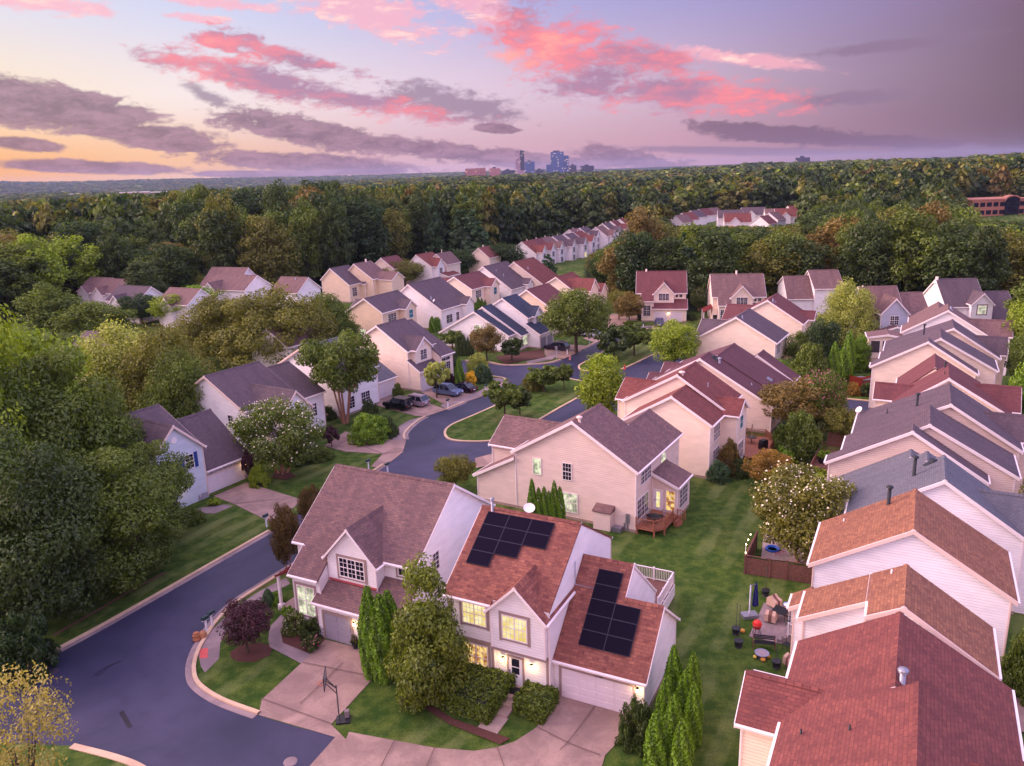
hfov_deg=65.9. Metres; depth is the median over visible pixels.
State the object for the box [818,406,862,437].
maple tree
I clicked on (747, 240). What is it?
oak tree
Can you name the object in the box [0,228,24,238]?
oak tree
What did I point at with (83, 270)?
oak tree
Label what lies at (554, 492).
arborvitae
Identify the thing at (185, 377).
willow tree
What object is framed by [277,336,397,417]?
slate gable house
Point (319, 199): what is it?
oak tree
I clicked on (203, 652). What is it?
tactile paving
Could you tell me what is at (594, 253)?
oak tree
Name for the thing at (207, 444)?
blue shutter house
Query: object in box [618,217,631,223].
row house
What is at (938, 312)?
brown roof house
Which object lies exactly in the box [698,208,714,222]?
clearing house
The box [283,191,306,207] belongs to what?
oak tree
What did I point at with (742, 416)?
window
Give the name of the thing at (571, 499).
window
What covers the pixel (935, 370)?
maroon roof house
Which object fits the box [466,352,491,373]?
shrub
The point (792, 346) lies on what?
maple tree
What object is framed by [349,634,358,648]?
flower pot
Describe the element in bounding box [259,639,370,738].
driveway
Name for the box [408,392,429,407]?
parked suv
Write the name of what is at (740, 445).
window
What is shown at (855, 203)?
oak tree
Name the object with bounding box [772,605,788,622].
patio table
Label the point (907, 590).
orange roof house
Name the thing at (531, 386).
shrub
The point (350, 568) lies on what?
window
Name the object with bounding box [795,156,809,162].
skyline tower
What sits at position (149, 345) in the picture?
willow tree
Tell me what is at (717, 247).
tulip tree
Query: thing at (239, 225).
tulip tree
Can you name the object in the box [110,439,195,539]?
tree
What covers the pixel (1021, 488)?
maple tree
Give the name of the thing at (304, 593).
window
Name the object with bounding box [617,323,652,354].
tree
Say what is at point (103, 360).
willow tree
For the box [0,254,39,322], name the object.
oak tree
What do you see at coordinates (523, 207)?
forest
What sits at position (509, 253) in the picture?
maple tree
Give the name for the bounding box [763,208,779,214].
clearing house
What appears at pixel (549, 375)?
tree
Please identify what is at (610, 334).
tree
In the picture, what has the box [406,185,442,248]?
oak tree
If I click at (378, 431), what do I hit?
shrub
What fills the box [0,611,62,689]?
shrub
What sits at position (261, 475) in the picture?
shrub
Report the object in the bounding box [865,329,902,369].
sunroom
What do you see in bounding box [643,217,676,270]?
oak tree
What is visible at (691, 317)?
shrub
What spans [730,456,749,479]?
shrub
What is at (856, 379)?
deck screen
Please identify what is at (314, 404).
window
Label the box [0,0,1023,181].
sky
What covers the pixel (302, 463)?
shrub
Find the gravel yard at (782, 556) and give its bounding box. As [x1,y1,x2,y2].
[761,535,809,562]
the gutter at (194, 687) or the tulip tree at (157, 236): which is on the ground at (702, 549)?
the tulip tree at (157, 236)
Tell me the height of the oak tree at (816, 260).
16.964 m
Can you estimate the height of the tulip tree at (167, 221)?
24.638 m
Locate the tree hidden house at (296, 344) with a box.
[251,321,322,366]
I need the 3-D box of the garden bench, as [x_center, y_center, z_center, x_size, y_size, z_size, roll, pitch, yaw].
[18.107,18.605,56.724,1.540,0.900,0.560,2,15,14]
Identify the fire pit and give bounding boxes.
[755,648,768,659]
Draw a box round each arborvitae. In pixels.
[262,588,273,606]
[356,585,382,680]
[368,594,397,685]
[378,590,402,667]
[428,316,436,332]
[434,317,439,330]
[452,349,459,375]
[454,358,464,383]
[455,336,459,355]
[459,337,462,355]
[462,336,466,355]
[466,336,469,355]
[469,340,473,355]
[477,297,481,308]
[527,478,537,513]
[534,487,541,514]
[540,486,548,515]
[544,490,552,516]
[550,481,559,517]
[555,486,565,518]
[642,708,669,765]
[655,673,673,731]
[663,644,681,694]
[664,694,682,762]
[669,717,694,765]
[675,669,690,722]
[683,681,703,749]
[684,650,702,713]
[827,341,840,383]
[839,329,855,383]
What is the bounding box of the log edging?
[53,572,166,635]
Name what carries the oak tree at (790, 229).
on the ground at (702, 549)
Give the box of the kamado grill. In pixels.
[752,619,761,634]
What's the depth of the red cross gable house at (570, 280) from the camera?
190.38 m
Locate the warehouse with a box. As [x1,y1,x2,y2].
[119,191,149,193]
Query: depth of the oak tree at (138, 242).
251.28 m
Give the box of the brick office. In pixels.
[967,195,1023,216]
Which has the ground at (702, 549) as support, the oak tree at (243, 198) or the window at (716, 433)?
the oak tree at (243, 198)
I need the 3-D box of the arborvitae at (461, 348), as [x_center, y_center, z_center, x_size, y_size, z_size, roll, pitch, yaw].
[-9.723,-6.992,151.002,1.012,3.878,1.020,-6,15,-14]
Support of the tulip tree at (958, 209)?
on the ground at (702, 549)
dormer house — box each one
[355,318,454,391]
[409,252,460,282]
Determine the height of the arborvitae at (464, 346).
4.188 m
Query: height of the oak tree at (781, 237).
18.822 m
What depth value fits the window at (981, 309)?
154.02 m
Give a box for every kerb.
[8,530,269,674]
[69,743,145,765]
[192,570,282,713]
[403,416,425,438]
[444,377,581,441]
[465,359,560,364]
[578,333,660,371]
[847,398,868,400]
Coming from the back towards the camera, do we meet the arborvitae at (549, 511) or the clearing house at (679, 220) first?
the clearing house at (679, 220)
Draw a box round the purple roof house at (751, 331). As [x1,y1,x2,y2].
[696,308,789,362]
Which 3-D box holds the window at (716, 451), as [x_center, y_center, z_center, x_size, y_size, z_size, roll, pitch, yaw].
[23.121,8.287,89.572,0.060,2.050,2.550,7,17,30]
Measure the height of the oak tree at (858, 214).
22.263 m
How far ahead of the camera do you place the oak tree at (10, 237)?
229.69 m
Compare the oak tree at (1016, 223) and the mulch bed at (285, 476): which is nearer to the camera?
the mulch bed at (285, 476)
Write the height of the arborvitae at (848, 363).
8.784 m
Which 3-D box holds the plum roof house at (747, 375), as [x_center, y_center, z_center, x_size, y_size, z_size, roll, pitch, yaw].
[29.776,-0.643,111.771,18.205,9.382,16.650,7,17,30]
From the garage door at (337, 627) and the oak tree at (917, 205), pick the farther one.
the oak tree at (917, 205)
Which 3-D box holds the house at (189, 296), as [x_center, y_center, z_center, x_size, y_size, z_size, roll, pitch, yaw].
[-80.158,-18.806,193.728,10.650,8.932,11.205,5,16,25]
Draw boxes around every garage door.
[207,463,244,493]
[321,610,353,644]
[379,379,394,398]
[421,374,438,390]
[540,335,546,348]
[547,333,552,343]
[559,665,635,712]
[654,312,666,321]
[669,312,681,321]
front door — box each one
[507,654,524,685]
[653,488,663,510]
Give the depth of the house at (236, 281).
210.93 m
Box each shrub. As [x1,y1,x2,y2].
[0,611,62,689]
[181,506,206,525]
[207,497,220,505]
[248,463,270,488]
[269,591,285,606]
[280,605,294,615]
[281,609,304,637]
[284,451,315,467]
[300,616,322,640]
[300,634,321,652]
[308,447,334,463]
[325,405,336,420]
[347,412,391,446]
[359,398,378,420]
[381,416,399,438]
[392,382,403,397]
[445,373,454,383]
[465,370,476,385]
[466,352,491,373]
[473,362,492,383]
[521,375,542,391]
[614,694,657,758]
[622,320,633,326]
[686,313,696,320]
[705,459,732,485]
[717,437,740,477]
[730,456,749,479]
[775,445,794,465]
[789,341,828,383]
[807,466,827,485]
[845,381,860,396]
[860,382,869,396]
[1000,627,1023,705]
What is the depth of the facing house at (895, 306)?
149.78 m
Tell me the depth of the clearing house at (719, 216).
437.78 m
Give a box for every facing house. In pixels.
[777,269,842,315]
[851,285,927,331]
[923,276,1011,319]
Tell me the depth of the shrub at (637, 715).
46.82 m
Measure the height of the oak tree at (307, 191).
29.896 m
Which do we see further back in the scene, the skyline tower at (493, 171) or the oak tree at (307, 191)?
the skyline tower at (493, 171)
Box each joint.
[261,698,329,722]
[301,662,342,702]
[303,662,361,673]
[536,726,599,754]
[560,706,594,749]
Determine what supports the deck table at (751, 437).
on the garden deck at (752, 449)
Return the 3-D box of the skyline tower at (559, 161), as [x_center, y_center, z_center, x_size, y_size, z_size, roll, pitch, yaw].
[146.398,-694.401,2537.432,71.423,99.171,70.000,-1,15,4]
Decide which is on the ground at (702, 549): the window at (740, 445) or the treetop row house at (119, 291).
the treetop row house at (119, 291)
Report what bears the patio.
on the ground at (702, 549)
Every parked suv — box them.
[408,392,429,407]
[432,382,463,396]
[655,317,663,326]
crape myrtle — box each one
[226,393,326,474]
[267,502,300,567]
[296,483,319,521]
[689,287,707,310]
[748,457,856,562]
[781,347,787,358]
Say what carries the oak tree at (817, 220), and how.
on the ground at (702, 549)
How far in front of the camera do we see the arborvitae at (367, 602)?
53.52 m
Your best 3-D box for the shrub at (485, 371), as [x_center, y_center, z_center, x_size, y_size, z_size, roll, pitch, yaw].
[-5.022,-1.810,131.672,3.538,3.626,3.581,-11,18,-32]
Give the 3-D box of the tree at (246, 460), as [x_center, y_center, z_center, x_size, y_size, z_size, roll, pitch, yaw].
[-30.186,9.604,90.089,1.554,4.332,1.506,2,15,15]
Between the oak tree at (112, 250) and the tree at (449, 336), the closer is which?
the tree at (449, 336)
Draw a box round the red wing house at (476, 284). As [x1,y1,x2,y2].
[441,271,500,307]
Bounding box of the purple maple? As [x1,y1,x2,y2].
[216,598,273,652]
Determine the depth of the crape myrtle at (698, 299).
189.64 m
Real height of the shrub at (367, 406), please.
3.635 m
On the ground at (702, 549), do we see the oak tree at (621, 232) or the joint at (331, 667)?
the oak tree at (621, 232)
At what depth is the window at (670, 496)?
77.63 m
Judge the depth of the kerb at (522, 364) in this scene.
143.17 m
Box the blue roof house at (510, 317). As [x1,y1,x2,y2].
[438,294,554,351]
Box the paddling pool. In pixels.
[765,545,779,552]
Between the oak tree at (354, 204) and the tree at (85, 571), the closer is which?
the tree at (85, 571)
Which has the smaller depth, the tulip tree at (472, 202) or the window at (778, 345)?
the window at (778, 345)
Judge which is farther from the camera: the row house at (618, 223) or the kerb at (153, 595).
the row house at (618, 223)
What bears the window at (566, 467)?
in the beige house at (602, 467)
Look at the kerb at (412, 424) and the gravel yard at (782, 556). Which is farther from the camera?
the kerb at (412, 424)
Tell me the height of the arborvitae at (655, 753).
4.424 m
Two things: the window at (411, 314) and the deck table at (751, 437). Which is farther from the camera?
the window at (411, 314)
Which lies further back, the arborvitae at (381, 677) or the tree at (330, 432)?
the tree at (330, 432)
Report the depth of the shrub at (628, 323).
173.30 m
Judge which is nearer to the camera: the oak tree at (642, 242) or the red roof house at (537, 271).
the oak tree at (642, 242)
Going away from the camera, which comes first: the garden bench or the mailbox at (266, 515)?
the garden bench
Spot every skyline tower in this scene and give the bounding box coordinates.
[465,168,474,175]
[475,167,485,175]
[489,167,499,175]
[502,169,514,174]
[515,150,524,173]
[525,160,534,172]
[535,168,543,173]
[546,150,568,172]
[569,164,575,171]
[580,164,593,171]
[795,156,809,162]
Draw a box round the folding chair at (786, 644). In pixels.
[782,635,790,651]
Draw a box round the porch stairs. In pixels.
[777,610,792,642]
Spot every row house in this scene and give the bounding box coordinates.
[76,277,108,303]
[89,278,128,311]
[105,285,162,323]
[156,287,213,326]
[511,240,547,263]
[532,238,556,264]
[542,236,564,262]
[551,234,576,260]
[562,228,589,234]
[563,233,588,257]
[573,230,596,254]
[578,226,600,248]
[592,225,616,248]
[600,222,621,237]
[610,219,628,230]
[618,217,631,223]
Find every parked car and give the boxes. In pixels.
[454,381,477,392]
[543,341,569,350]
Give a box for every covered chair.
[764,609,778,622]
[766,593,782,607]
[782,652,789,667]
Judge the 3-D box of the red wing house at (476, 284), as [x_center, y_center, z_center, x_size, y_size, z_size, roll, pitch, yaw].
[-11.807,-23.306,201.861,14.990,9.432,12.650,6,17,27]
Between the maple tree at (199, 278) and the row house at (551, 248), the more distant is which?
the row house at (551, 248)
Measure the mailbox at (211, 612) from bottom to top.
1.390 m
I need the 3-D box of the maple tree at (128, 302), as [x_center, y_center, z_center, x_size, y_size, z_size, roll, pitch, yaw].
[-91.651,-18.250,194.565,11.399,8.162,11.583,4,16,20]
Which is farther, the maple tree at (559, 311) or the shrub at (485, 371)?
the maple tree at (559, 311)
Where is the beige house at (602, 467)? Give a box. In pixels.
[472,403,692,537]
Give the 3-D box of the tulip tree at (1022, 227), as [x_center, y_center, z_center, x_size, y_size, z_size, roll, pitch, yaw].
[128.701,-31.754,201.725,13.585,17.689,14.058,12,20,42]
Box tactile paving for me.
[200,648,207,657]
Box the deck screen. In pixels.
[849,375,870,386]
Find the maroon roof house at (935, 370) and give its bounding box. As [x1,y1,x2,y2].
[872,353,1021,413]
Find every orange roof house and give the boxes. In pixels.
[786,564,1001,680]
[806,485,1020,661]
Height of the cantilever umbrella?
2.900 m
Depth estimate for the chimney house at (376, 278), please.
223.47 m
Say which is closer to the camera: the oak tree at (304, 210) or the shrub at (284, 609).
the shrub at (284, 609)
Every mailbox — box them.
[201,614,208,630]
[206,609,214,625]
[262,513,268,526]
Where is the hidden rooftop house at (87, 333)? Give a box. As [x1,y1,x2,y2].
[69,331,137,392]
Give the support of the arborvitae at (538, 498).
on the ground at (702, 549)
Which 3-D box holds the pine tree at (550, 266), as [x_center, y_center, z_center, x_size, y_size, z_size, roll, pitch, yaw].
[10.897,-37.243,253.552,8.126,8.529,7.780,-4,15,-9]
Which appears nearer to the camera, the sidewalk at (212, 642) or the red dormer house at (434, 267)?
the sidewalk at (212, 642)
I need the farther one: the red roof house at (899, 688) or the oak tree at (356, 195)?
the oak tree at (356, 195)
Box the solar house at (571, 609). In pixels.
[442,497,680,733]
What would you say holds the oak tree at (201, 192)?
on the ground at (702, 549)
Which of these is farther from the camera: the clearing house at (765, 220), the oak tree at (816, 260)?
the clearing house at (765, 220)
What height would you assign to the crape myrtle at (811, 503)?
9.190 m
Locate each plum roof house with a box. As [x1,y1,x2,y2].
[646,343,799,432]
[824,383,1023,493]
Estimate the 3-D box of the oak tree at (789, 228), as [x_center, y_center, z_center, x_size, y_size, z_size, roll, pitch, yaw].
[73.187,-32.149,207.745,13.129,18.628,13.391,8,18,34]
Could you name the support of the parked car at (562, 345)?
on the driveway at (563, 355)
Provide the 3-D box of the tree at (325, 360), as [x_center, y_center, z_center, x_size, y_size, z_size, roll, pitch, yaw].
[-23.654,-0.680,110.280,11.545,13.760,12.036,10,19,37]
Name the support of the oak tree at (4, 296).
on the ground at (702, 549)
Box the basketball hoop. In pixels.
[317,666,350,724]
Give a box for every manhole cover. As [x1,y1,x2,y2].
[49,668,58,673]
[283,757,297,765]
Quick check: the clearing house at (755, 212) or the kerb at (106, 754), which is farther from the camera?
the clearing house at (755, 212)
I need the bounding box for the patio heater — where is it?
[783,601,790,626]
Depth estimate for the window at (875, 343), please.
130.81 m
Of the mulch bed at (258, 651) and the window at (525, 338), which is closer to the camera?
the mulch bed at (258, 651)
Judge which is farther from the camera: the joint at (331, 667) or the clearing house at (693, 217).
the clearing house at (693, 217)
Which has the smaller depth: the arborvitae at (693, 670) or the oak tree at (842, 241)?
the arborvitae at (693, 670)
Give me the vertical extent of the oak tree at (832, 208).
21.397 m
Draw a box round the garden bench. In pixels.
[753,633,775,650]
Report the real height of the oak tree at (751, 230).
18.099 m
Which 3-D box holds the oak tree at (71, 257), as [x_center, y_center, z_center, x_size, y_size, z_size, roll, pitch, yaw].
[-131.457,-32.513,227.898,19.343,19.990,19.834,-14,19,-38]
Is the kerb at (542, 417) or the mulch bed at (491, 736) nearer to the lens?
the mulch bed at (491, 736)
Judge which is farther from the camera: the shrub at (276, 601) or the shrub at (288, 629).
the shrub at (276, 601)
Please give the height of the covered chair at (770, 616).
1.012 m
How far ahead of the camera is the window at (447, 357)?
131.11 m
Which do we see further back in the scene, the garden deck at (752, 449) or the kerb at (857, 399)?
the kerb at (857, 399)
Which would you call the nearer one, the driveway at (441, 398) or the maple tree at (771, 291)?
the driveway at (441, 398)
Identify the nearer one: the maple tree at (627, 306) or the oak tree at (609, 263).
the maple tree at (627, 306)
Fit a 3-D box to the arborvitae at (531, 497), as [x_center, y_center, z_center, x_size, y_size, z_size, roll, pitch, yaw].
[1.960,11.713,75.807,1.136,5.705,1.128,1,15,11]
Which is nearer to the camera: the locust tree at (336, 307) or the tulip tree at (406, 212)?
the locust tree at (336, 307)
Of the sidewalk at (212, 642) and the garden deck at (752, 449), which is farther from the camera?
the garden deck at (752, 449)
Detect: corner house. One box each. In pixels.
[320,265,366,302]
[345,290,417,338]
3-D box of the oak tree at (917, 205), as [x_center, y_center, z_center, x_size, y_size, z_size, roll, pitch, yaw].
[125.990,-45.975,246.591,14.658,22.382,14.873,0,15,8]
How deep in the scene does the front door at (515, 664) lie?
52.35 m
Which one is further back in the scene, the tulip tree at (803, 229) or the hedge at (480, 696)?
the tulip tree at (803, 229)
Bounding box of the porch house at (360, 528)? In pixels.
[274,464,495,647]
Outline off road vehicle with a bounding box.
[382,395,413,410]
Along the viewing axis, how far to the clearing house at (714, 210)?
477.28 m
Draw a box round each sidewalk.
[198,504,230,512]
[199,578,289,671]
[268,614,309,662]
[393,416,422,439]
[440,378,503,407]
[526,349,563,363]
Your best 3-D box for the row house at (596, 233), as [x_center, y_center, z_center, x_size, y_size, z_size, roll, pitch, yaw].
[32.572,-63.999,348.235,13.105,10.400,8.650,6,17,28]
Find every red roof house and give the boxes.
[508,257,557,286]
[615,361,749,478]
[734,611,1023,765]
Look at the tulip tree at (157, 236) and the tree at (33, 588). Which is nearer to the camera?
the tree at (33, 588)
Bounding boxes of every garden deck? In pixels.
[744,427,773,458]
[808,441,841,475]
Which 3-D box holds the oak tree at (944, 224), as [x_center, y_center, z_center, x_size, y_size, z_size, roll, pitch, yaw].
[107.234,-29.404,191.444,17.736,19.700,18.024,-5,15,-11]
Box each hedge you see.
[434,660,517,725]
[511,679,559,725]
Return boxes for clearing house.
[670,214,693,225]
[680,212,699,224]
[689,210,707,224]
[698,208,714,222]
[709,207,719,220]
[716,209,742,226]
[722,213,751,226]
[741,207,764,220]
[749,215,777,226]
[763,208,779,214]
[766,211,786,224]
[774,208,798,223]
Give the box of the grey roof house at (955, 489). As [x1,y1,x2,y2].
[831,449,1023,614]
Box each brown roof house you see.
[868,319,1008,408]
[900,301,1012,375]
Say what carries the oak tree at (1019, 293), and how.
on the ground at (702, 549)
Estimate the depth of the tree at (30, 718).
42.14 m
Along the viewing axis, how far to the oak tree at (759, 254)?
190.35 m
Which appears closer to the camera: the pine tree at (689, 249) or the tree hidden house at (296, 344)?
the tree hidden house at (296, 344)
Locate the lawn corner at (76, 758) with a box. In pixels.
[0,743,127,765]
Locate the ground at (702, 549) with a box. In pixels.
[0,157,1023,765]
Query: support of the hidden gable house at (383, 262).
on the ground at (702, 549)
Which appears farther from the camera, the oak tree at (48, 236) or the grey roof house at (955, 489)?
the oak tree at (48, 236)
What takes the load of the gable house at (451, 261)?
on the ground at (702, 549)
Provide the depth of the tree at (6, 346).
69.90 m
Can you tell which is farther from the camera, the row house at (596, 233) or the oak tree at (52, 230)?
the row house at (596, 233)
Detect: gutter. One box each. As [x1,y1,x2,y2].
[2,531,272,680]
[185,562,292,718]
[406,417,427,439]
[488,360,560,365]
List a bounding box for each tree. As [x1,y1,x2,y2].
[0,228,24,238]
[0,233,34,255]
[0,234,35,241]
[0,243,54,312]
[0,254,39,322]
[0,265,9,315]
[0,303,55,554]
[0,319,93,404]
[0,344,131,483]
[0,422,103,627]
[0,501,126,619]
[0,660,78,765]
[6,445,178,593]
[7,233,68,301]
[11,281,84,339]
[33,235,83,296]
[41,300,137,336]
[43,232,68,242]
[48,224,62,234]
[48,234,107,298]
[52,219,110,248]
[54,393,145,463]
[59,281,82,295]
[70,314,169,411]
[85,246,126,275]
[94,222,133,278]
[95,218,134,239]
[106,488,186,572]
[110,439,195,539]
[113,234,151,252]
[113,292,156,324]
[113,319,216,417]
[120,259,168,293]
[123,243,149,254]
[124,249,156,265]
[126,253,172,283]
[127,215,162,244]
[132,248,152,257]
[133,345,211,418]
[135,221,170,247]
[137,241,198,287]
[145,293,186,317]
[146,239,178,248]
[149,245,199,283]
[151,241,198,264]
[155,202,176,241]
[165,199,210,245]
[167,289,259,361]
[170,270,205,285]
[171,183,213,213]
[171,213,200,274]
[174,211,202,275]
[184,211,211,273]
[185,285,223,299]
[192,191,244,273]
[193,209,239,275]
[208,281,340,367]
[210,188,263,218]
[214,203,250,264]
[232,215,269,272]
[234,212,286,286]
[240,449,253,481]
[243,221,302,282]
[254,203,293,264]
[255,209,301,276]
[260,178,292,215]
[274,199,312,270]
[280,184,326,211]
[281,187,330,200]
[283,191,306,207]
[287,209,330,277]
[290,196,328,280]
[292,180,328,193]
[293,328,380,423]
[300,291,364,337]
[305,192,354,270]
[315,184,356,269]
[321,180,348,197]
[322,426,339,446]
[331,203,393,266]
[338,197,385,260]
[345,189,378,204]
[359,187,378,211]
[376,191,412,251]
[376,198,406,251]
[376,206,411,258]
[382,551,472,714]
[383,198,413,254]
[383,258,424,286]
[403,204,421,257]
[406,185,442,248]
[422,196,448,253]
[424,361,450,397]
[433,453,476,484]
[439,330,464,348]
[440,249,479,270]
[446,195,478,252]
[448,181,487,230]
[461,209,491,255]
[468,322,504,360]
[482,378,524,413]
[488,241,527,263]
[500,337,523,359]
[509,387,531,414]
[526,364,560,391]
[537,287,612,352]
[541,254,557,273]
[557,363,573,387]
[574,352,625,412]
[585,254,593,274]
[586,248,606,281]
[587,251,606,282]
[593,323,629,359]
[594,241,621,284]
[595,241,637,293]
[606,288,630,318]
[612,291,644,319]
[613,219,663,242]
[613,231,663,299]
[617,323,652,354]
[618,231,665,287]
[620,206,665,256]
[641,236,687,270]
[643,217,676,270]
[647,319,701,362]
[659,217,676,230]
[666,226,681,239]
[672,222,712,273]
[678,225,694,244]
[678,232,699,295]
[683,229,743,297]
[693,226,723,255]
[707,229,764,274]
[731,227,770,266]
[740,236,805,297]
[741,447,795,483]
[742,225,768,263]
[754,227,813,290]
[757,375,842,423]
[761,237,833,292]
[766,284,777,296]
[768,225,785,234]
[772,225,812,254]
[772,409,824,462]
[777,224,799,234]
[785,330,809,360]
[792,211,826,266]
[797,214,818,225]
[797,368,848,433]
[801,204,828,224]
[801,316,846,359]
[805,215,863,274]
[806,202,850,224]
[813,208,867,241]
[813,213,832,226]
[816,275,881,346]
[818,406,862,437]
[828,220,873,290]
[830,200,874,221]
[838,212,896,287]
[850,334,872,371]
[852,198,877,215]
[862,197,890,218]
[867,206,900,285]
[876,206,948,291]
[883,200,925,224]
[902,199,929,212]
[910,229,962,291]
[913,199,961,232]
[920,217,1002,290]
[935,206,985,229]
[935,221,980,239]
[936,197,977,220]
[944,205,971,223]
[960,223,1012,290]
[975,222,1022,243]
[978,222,1022,290]
[979,219,1000,224]
[980,227,1023,299]
[1001,221,1023,230]
[1001,299,1023,353]
[1003,277,1023,317]
[1004,333,1023,383]
[1008,224,1023,232]
[1008,362,1023,413]
[1015,228,1023,287]
[1018,479,1023,493]
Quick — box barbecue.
[758,438,767,449]
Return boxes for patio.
[749,603,792,645]
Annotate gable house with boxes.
[175,361,326,456]
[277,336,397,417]
[375,255,409,284]
[433,250,460,274]
[469,245,501,272]
[545,272,607,314]
[722,293,817,357]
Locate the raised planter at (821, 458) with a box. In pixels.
[817,450,830,463]
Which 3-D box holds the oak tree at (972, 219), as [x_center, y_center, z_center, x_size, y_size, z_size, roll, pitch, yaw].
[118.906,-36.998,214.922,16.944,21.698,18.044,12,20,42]
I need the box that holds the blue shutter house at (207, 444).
[111,404,247,507]
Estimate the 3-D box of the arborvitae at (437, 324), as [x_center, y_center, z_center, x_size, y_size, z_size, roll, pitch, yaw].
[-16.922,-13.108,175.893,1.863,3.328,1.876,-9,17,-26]
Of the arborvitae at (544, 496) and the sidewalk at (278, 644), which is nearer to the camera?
the sidewalk at (278, 644)
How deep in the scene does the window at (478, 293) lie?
197.04 m
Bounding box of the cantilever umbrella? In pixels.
[740,582,758,619]
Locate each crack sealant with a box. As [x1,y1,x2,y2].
[95,661,120,675]
[119,711,131,727]
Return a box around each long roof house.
[400,276,474,329]
[478,261,534,297]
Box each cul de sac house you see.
[630,269,687,321]
[701,271,766,318]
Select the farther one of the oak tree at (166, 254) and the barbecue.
the oak tree at (166, 254)
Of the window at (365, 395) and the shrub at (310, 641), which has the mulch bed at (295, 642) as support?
the shrub at (310, 641)
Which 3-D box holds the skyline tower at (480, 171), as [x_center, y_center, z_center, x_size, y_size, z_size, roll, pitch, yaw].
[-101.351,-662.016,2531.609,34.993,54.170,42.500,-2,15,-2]
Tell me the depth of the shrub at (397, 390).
122.19 m
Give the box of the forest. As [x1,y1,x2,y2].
[0,152,1023,252]
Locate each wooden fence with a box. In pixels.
[744,530,811,583]
[827,432,847,446]
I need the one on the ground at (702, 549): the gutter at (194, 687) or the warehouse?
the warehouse
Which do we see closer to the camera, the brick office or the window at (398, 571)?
the window at (398, 571)
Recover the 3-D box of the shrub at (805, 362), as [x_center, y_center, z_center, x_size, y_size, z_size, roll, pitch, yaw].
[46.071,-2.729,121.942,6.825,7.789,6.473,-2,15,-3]
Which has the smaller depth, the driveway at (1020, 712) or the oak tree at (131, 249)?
the driveway at (1020, 712)
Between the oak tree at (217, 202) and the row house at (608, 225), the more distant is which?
the row house at (608, 225)
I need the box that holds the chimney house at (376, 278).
[348,259,404,296]
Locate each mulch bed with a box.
[230,643,271,661]
[273,471,295,479]
[281,619,323,653]
[419,702,508,743]
[496,349,544,363]
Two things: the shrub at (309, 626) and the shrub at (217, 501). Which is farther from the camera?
the shrub at (217, 501)
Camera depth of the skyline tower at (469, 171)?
2507.76 m
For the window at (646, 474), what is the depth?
76.24 m
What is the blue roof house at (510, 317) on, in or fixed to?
on the ground at (702, 549)
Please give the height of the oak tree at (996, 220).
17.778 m
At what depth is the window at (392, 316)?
167.49 m
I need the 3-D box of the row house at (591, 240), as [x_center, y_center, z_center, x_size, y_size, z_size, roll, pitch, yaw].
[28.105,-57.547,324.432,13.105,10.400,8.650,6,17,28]
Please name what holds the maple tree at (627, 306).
on the ground at (702, 549)
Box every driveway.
[214,482,298,521]
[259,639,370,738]
[310,696,625,765]
[325,432,405,467]
[375,396,445,415]
[422,388,482,403]
[475,454,491,467]
[544,345,585,358]
[583,336,599,342]
[608,313,626,327]
[1016,697,1023,731]
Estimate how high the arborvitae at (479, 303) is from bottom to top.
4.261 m
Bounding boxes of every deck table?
[648,513,660,523]
[747,423,756,442]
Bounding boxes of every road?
[0,329,695,765]
[842,399,868,424]
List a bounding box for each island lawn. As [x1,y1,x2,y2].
[446,379,580,439]
[580,336,657,370]
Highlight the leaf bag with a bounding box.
[192,630,206,641]
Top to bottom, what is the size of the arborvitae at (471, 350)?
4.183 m
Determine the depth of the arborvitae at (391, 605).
53.99 m
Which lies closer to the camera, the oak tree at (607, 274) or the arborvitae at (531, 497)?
the arborvitae at (531, 497)
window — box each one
[185,453,194,469]
[227,414,233,428]
[294,581,318,620]
[311,402,317,416]
[336,553,367,584]
[350,395,354,408]
[352,287,356,296]
[361,390,369,404]
[388,312,396,321]
[395,568,404,577]
[409,309,413,317]
[420,348,426,359]
[432,549,439,569]
[441,355,449,360]
[442,360,450,369]
[446,314,452,323]
[459,601,489,630]
[463,639,490,667]
[476,289,481,297]
[498,610,530,647]
[522,335,527,345]
[532,457,541,475]
[560,491,577,513]
[562,462,571,480]
[637,490,648,520]
[640,464,651,485]
[643,305,650,315]
[659,293,668,300]
[661,451,665,462]
[665,490,675,511]
[679,482,687,509]
[712,314,717,318]
[712,444,719,463]
[713,421,720,442]
[736,297,747,303]
[738,438,743,457]
[740,413,743,429]
[776,342,780,355]
[870,340,880,352]
[889,316,898,324]
[976,304,987,314]
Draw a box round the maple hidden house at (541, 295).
[519,283,569,334]
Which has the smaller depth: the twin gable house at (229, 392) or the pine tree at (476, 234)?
the twin gable house at (229, 392)
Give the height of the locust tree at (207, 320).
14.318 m

